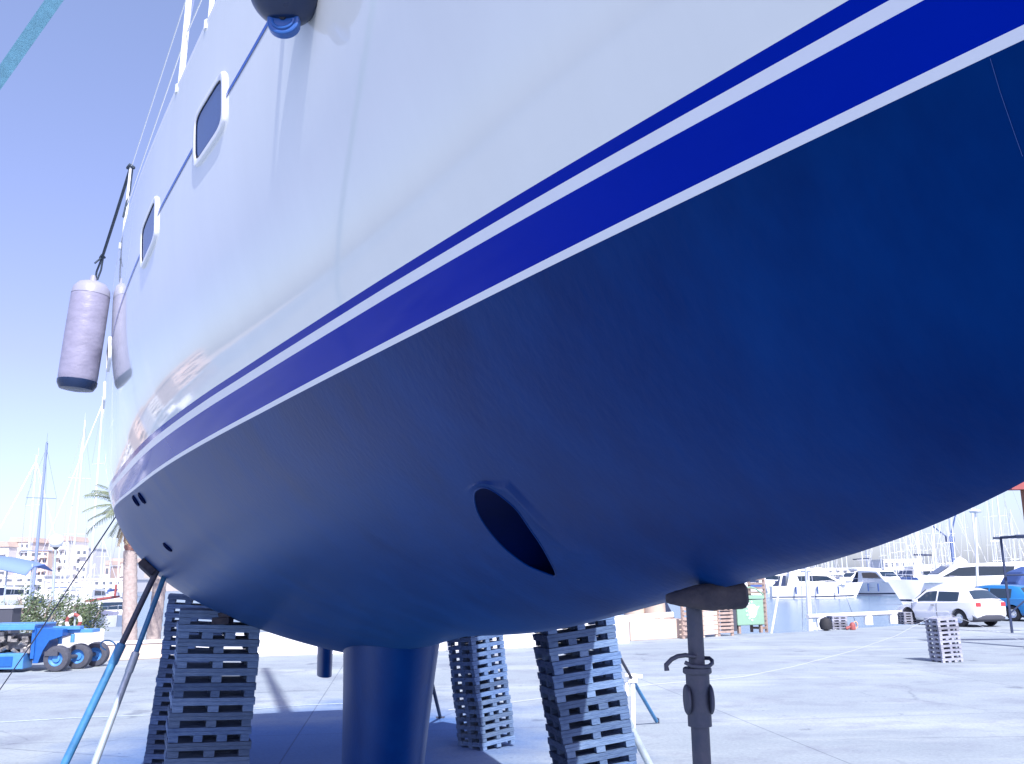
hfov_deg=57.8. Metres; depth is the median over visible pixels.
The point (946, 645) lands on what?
pallet
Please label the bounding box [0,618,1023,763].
ground
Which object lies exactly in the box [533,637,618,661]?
pallet
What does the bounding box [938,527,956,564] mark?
moored sailboat
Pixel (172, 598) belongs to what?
pallet
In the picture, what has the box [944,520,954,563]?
moored sailboat
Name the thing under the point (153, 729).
pallet
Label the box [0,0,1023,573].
sky
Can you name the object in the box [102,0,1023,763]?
sailing yacht
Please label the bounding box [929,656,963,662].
pallet
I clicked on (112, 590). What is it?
sailboat
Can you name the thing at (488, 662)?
pallet
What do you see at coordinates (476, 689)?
pallet
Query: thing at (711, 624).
pallet stack
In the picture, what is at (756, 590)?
moored boat
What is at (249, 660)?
pallet
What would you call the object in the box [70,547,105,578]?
apartment block
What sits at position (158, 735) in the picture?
pallet
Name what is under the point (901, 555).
moored sailboat
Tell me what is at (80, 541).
apartment block
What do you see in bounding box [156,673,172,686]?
pallet
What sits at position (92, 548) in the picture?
sailboat
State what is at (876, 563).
apartment block
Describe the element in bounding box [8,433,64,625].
sailboat
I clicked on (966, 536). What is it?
sailboat
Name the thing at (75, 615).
lifebuoy
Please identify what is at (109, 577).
moored sailboat
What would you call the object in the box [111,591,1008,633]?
water
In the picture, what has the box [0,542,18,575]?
apartment block
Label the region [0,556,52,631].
blue awning
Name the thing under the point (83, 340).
cylinder fender
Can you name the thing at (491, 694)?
pallet
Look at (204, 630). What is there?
pallet
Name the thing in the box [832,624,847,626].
pallet
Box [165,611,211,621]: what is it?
pallet
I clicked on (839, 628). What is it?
pallet
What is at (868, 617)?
quay rail
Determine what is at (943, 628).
pallet
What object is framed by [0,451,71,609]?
sailboat
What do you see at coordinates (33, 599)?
shrub
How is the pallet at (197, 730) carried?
on the pallet at (208, 745)
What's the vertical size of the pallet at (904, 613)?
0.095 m
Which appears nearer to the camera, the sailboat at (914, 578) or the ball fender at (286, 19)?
the ball fender at (286, 19)
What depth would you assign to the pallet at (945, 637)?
21.58 m
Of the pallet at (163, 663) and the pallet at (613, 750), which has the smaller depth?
the pallet at (613, 750)
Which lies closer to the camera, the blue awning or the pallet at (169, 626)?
the pallet at (169, 626)
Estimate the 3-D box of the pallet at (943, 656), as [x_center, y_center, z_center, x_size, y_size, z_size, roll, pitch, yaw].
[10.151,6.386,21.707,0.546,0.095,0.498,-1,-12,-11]
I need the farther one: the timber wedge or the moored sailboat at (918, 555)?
the moored sailboat at (918, 555)
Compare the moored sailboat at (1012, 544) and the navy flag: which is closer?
the navy flag
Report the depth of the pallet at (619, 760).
7.16 m
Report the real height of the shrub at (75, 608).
1.883 m
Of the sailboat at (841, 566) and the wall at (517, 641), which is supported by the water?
the sailboat at (841, 566)
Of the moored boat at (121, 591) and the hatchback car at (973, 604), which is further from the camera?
the moored boat at (121, 591)
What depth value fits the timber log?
1.76 m
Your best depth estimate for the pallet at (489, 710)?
11.36 m
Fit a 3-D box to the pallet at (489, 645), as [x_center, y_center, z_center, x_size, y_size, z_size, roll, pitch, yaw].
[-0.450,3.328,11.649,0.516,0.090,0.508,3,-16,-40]
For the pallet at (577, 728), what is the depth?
7.11 m
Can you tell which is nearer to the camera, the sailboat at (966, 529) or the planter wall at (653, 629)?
the planter wall at (653, 629)
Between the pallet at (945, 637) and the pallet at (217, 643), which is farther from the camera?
the pallet at (945, 637)
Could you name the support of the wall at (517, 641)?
on the ground
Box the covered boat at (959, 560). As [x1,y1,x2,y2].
[953,557,967,563]
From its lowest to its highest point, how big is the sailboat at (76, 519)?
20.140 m
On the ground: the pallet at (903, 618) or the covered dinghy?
the covered dinghy
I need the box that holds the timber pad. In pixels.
[138,558,155,576]
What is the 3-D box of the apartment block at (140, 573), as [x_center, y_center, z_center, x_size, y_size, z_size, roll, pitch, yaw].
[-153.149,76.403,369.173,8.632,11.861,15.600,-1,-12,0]
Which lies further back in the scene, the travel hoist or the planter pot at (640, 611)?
the planter pot at (640, 611)
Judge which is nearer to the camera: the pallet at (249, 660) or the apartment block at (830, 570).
the pallet at (249, 660)
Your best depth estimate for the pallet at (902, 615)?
38.12 m
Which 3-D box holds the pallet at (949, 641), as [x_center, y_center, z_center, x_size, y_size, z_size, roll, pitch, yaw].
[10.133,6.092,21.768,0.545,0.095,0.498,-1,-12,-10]
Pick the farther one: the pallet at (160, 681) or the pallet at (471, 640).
the pallet at (471, 640)
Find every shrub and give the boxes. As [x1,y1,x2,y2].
[0,590,55,632]
[5,581,82,632]
[26,589,95,630]
[56,596,109,635]
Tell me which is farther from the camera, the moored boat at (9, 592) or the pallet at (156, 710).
the moored boat at (9, 592)
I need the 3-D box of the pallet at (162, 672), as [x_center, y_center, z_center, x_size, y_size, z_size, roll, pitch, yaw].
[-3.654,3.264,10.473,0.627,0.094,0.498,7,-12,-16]
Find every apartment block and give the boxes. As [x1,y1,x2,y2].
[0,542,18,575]
[0,575,69,590]
[8,537,48,574]
[29,550,57,574]
[45,578,149,591]
[48,536,88,578]
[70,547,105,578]
[104,561,120,577]
[111,558,143,577]
[803,568,857,577]
[870,559,917,573]
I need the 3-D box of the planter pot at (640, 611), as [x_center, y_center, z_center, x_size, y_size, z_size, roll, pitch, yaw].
[4.567,8.487,34.505,0.900,1.050,0.877,-1,-12,0]
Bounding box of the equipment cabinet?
[0,605,23,632]
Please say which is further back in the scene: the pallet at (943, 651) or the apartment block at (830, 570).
the apartment block at (830, 570)
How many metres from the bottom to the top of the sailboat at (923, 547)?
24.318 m
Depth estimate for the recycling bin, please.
33.63 m
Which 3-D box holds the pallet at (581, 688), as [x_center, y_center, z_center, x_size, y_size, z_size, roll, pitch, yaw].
[0.549,2.427,7.356,0.563,0.096,0.498,-5,-12,-14]
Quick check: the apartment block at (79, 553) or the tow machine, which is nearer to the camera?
the tow machine
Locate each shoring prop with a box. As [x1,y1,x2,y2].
[60,570,158,763]
[91,576,165,763]
[433,686,444,717]
[588,649,652,763]
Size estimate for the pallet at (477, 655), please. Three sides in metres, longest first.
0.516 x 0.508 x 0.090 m
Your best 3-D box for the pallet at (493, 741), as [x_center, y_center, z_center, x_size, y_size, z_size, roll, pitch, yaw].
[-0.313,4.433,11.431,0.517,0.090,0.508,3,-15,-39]
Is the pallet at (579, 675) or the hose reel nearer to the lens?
the pallet at (579, 675)
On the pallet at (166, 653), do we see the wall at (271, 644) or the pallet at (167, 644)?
the pallet at (167, 644)
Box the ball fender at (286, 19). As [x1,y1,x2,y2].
[251,0,317,38]
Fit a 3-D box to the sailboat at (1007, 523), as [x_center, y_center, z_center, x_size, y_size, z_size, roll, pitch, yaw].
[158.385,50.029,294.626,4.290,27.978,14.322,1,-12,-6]
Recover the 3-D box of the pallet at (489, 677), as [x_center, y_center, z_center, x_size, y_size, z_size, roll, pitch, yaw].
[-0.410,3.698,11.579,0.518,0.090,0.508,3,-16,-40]
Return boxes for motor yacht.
[85,599,122,626]
[744,575,780,583]
[769,568,862,598]
[839,558,880,582]
[852,570,903,595]
[885,561,1023,603]
[898,554,939,579]
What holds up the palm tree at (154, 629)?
on the ground
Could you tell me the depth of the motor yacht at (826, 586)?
133.40 m
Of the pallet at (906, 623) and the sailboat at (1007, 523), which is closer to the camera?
the pallet at (906, 623)
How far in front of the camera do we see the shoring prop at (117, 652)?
5.88 m
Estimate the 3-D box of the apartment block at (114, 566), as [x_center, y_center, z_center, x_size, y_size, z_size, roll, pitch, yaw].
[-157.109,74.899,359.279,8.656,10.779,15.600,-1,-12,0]
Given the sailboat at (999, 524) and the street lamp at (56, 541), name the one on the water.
the sailboat at (999, 524)
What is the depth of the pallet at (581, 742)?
7.09 m
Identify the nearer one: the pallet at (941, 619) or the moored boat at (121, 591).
the pallet at (941, 619)
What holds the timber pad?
on the shoring prop at (117, 652)
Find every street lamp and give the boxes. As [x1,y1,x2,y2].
[49,534,63,620]
[969,509,981,586]
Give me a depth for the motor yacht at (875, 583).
145.32 m
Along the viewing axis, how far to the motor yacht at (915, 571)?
179.31 m
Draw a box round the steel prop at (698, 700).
[664,607,714,763]
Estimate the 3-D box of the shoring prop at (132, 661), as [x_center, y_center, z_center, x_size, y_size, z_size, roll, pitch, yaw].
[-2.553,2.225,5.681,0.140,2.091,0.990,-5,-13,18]
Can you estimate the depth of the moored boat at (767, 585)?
190.04 m
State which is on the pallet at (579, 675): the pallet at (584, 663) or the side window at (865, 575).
the pallet at (584, 663)
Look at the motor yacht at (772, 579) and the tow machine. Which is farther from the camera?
the motor yacht at (772, 579)
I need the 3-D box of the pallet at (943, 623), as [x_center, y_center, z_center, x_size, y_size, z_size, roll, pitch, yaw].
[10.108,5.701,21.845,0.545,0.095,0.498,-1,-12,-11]
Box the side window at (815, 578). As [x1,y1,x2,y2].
[797,576,834,580]
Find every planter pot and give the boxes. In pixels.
[624,609,643,614]
[644,603,665,613]
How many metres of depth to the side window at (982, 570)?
97.83 m
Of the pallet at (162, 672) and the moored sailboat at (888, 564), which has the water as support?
the moored sailboat at (888, 564)
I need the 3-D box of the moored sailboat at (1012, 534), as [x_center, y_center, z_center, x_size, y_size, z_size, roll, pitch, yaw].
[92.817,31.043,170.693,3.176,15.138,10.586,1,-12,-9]
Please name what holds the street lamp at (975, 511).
on the ground
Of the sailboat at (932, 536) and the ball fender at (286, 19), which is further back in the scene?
the sailboat at (932, 536)
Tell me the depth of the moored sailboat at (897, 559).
169.45 m
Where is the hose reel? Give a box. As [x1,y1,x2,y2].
[845,621,857,629]
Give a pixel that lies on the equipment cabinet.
(10, 613)
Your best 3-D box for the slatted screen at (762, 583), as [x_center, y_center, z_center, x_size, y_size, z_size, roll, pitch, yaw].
[9.035,8.155,34.185,0.675,2.060,0.090,-10,-15,37]
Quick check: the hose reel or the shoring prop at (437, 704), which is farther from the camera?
the hose reel
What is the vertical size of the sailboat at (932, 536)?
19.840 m
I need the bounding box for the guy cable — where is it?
[0,517,115,689]
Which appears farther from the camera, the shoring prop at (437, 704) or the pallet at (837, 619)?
the pallet at (837, 619)
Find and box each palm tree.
[82,484,137,640]
[146,576,166,639]
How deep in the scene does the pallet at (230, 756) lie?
6.58 m
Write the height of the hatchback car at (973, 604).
1.490 m
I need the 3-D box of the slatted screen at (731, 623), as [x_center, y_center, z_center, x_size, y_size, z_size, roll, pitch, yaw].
[7.380,7.964,32.231,0.657,1.660,0.090,4,-13,-23]
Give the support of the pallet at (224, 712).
on the pallet at (197, 730)
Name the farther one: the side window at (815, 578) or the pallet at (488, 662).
the side window at (815, 578)
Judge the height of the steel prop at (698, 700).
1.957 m
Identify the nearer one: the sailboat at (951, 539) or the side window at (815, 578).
the side window at (815, 578)
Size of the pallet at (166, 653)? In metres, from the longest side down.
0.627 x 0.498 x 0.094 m
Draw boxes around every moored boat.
[0,586,28,604]
[39,588,79,608]
[50,586,80,588]
[76,588,105,599]
[118,587,122,595]
[751,585,761,594]
[765,583,773,591]
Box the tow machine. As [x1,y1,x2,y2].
[0,622,109,671]
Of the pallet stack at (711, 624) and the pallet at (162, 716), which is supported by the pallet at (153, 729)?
the pallet at (162, 716)
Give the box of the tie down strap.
[0,0,63,89]
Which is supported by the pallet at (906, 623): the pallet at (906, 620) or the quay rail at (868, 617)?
the pallet at (906, 620)
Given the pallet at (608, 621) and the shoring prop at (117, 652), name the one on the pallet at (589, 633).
the pallet at (608, 621)
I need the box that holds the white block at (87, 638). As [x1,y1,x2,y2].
[57,629,104,647]
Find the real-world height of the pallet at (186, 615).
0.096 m
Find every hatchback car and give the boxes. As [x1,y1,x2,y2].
[897,587,1005,626]
[974,584,1023,620]
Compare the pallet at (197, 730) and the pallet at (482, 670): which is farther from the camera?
the pallet at (482, 670)
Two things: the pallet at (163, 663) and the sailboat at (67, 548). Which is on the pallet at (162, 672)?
the pallet at (163, 663)
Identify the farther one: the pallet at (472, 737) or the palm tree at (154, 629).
the palm tree at (154, 629)
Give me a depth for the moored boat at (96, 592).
123.26 m
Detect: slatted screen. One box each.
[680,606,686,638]
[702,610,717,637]
[717,609,733,635]
[747,578,767,632]
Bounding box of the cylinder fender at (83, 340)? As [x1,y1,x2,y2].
[56,163,134,392]
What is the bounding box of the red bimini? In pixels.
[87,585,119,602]
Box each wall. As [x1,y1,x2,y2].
[104,639,162,660]
[172,633,445,656]
[446,617,628,651]
[629,618,686,640]
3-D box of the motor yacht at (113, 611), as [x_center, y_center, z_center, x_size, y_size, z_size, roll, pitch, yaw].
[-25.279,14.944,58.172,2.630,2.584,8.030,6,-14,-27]
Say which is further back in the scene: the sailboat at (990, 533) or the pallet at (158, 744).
the sailboat at (990, 533)
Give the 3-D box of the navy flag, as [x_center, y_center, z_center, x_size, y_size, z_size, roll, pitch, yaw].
[5.780,8.825,34.934,1.000,1.139,0.059,-1,-12,0]
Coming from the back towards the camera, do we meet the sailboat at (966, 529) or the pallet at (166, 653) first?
the sailboat at (966, 529)
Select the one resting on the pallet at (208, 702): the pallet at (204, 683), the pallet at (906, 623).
the pallet at (204, 683)
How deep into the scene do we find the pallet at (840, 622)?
35.05 m
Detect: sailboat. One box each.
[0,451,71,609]
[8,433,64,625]
[25,398,137,618]
[43,530,79,586]
[55,419,90,602]
[77,537,121,595]
[101,554,110,594]
[103,531,123,598]
[106,551,113,595]
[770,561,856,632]
[835,555,857,575]
[868,536,921,579]
[878,541,921,579]
[885,543,889,570]
[899,538,902,570]
[902,532,921,578]
[903,536,913,565]
[906,532,923,577]
[920,530,934,561]
[923,525,948,576]
[930,490,1022,572]
[933,515,955,563]
[936,516,971,564]
[936,523,947,564]
[937,518,978,562]
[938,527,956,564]
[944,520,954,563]
[961,512,979,561]
[983,500,1000,562]
[989,493,1016,562]
[992,519,1001,562]
[1003,497,1021,560]
[1005,510,1022,561]
[1006,519,1023,561]
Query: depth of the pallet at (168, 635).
10.27 m
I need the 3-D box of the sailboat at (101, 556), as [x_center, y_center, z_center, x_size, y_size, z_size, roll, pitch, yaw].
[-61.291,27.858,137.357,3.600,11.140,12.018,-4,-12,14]
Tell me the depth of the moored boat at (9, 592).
127.00 m
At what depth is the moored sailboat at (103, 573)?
230.76 m
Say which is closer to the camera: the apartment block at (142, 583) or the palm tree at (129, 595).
the palm tree at (129, 595)
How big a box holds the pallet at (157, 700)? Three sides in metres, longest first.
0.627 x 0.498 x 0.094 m
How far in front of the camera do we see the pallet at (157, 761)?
10.10 m
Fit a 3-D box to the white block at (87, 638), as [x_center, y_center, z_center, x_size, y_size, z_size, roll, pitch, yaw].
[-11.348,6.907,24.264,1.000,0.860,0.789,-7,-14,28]
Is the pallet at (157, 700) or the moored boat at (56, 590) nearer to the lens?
the pallet at (157, 700)
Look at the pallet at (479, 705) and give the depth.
11.37 m
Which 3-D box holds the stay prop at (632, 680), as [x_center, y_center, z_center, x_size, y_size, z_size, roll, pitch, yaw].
[1.537,3.835,12.312,0.225,1.609,2.076,-8,-14,32]
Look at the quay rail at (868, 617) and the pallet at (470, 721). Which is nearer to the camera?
the pallet at (470, 721)
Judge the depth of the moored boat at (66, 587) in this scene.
150.41 m
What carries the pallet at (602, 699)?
on the pallet at (593, 715)
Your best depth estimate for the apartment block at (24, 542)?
302.08 m
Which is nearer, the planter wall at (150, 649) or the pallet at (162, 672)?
the pallet at (162, 672)
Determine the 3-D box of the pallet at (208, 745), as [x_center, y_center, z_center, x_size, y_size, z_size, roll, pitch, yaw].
[-2.221,2.638,6.761,0.575,0.096,0.478,7,-13,-21]
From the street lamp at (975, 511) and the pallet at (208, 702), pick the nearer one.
the pallet at (208, 702)
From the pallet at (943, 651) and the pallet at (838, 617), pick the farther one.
the pallet at (838, 617)
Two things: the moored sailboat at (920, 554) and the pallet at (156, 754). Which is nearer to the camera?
the pallet at (156, 754)
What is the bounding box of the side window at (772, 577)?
[766,576,779,579]
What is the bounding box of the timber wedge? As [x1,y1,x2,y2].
[212,612,233,623]
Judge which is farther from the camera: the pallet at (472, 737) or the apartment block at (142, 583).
the apartment block at (142, 583)
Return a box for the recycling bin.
[720,586,763,633]
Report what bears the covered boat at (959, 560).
on the water
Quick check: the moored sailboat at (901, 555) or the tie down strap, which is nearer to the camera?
the tie down strap
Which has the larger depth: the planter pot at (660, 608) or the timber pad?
the planter pot at (660, 608)
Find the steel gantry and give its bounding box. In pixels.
[993,534,1023,632]
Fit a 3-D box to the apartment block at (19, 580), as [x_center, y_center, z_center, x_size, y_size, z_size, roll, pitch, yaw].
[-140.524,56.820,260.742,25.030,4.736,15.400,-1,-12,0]
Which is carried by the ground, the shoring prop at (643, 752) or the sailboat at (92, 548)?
the shoring prop at (643, 752)
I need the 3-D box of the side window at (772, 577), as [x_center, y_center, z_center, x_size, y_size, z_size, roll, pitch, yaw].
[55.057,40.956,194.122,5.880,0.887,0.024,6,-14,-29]
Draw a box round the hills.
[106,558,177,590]
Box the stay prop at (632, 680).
[621,658,658,728]
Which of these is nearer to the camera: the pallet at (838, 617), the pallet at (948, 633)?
the pallet at (948, 633)
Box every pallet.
[143,749,164,762]
[144,759,163,763]
[145,740,164,753]
[147,730,166,743]
[148,720,165,733]
[149,711,167,724]
[152,701,169,714]
[153,692,169,705]
[154,683,171,695]
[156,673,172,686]
[157,664,172,676]
[159,655,208,667]
[161,646,208,658]
[162,637,195,648]
[163,628,221,639]
[164,620,220,633]
[164,733,251,758]
[164,747,249,763]
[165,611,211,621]
[166,602,207,612]
[166,718,251,742]
[167,593,201,604]
[168,704,252,727]
[169,690,255,712]
[171,676,255,697]
[172,662,257,682]
[174,649,258,667]
[175,635,259,652]
[176,621,259,638]
[179,608,223,624]
[447,635,502,645]
[448,640,503,653]
[448,648,504,661]
[449,656,505,668]
[451,664,507,676]
[451,671,507,684]
[452,679,507,693]
[452,687,508,701]
[453,695,510,709]
[455,702,511,717]
[455,710,512,725]
[456,718,513,734]
[457,726,513,742]
[458,734,514,750]
[532,624,616,647]
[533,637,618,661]
[536,616,614,634]
[536,649,621,675]
[537,662,622,688]
[539,675,624,702]
[542,689,627,716]
[544,702,629,730]
[545,716,631,744]
[547,729,635,758]
[549,742,636,763]
[551,756,636,763]
[826,615,846,618]
[831,618,846,621]
[831,621,847,623]
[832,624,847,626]
[832,626,845,629]
[897,614,911,616]
[898,612,912,614]
[898,617,912,619]
[898,619,919,621]
[898,622,919,624]
[924,617,957,622]
[924,621,958,626]
[925,625,958,631]
[926,630,959,635]
[926,634,959,640]
[927,638,960,644]
[928,643,961,649]
[928,647,961,653]
[929,652,962,658]
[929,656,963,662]
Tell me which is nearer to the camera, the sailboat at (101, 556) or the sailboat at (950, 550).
the sailboat at (101, 556)
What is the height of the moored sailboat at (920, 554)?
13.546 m
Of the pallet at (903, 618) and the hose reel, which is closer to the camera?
the hose reel
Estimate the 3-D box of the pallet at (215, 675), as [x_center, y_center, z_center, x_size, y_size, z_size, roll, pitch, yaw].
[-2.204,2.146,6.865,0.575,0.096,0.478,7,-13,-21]
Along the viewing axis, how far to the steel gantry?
32.16 m
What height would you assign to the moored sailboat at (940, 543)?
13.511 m
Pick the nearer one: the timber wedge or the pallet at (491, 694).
the timber wedge
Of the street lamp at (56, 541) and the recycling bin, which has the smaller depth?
the recycling bin
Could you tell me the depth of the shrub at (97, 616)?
29.84 m
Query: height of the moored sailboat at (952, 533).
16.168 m
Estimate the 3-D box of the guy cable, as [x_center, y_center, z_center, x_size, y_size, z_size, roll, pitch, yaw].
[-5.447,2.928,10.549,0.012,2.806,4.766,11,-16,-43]
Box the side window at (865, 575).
[862,572,880,578]
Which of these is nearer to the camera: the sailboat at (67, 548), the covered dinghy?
the covered dinghy
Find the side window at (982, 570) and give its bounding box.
[943,566,1014,576]
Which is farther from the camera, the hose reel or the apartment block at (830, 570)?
the apartment block at (830, 570)
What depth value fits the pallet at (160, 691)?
10.13 m
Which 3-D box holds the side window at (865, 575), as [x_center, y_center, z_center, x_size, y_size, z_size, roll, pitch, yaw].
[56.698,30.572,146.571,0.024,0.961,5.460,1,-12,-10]
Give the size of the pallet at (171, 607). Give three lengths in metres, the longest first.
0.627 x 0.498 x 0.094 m
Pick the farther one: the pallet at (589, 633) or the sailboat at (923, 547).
the sailboat at (923, 547)
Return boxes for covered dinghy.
[1000,567,1023,617]
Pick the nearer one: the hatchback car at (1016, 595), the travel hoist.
the travel hoist
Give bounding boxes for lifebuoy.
[65,612,81,625]
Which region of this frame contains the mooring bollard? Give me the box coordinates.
[819,617,831,630]
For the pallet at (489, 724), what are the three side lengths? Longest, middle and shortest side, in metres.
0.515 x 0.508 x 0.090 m
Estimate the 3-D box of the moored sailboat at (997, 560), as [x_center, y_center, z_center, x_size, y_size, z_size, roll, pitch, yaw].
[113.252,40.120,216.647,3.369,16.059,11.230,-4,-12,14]
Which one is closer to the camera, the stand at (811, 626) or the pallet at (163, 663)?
the pallet at (163, 663)
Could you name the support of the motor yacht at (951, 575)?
on the water
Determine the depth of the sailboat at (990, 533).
231.87 m
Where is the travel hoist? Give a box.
[1008,482,1023,516]
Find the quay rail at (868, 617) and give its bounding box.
[806,610,924,626]
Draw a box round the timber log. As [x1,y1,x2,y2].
[665,583,748,610]
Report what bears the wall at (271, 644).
on the ground
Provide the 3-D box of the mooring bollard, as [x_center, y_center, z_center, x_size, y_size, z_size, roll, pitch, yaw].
[11.675,8.996,34.540,0.480,0.500,0.480,-1,-12,0]
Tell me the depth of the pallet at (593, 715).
7.12 m
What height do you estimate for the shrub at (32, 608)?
2.152 m
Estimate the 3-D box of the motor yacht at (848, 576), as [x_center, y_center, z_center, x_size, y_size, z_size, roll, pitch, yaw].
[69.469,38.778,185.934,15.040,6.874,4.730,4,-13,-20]
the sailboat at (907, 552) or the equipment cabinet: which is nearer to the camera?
the equipment cabinet
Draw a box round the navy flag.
[665,603,670,611]

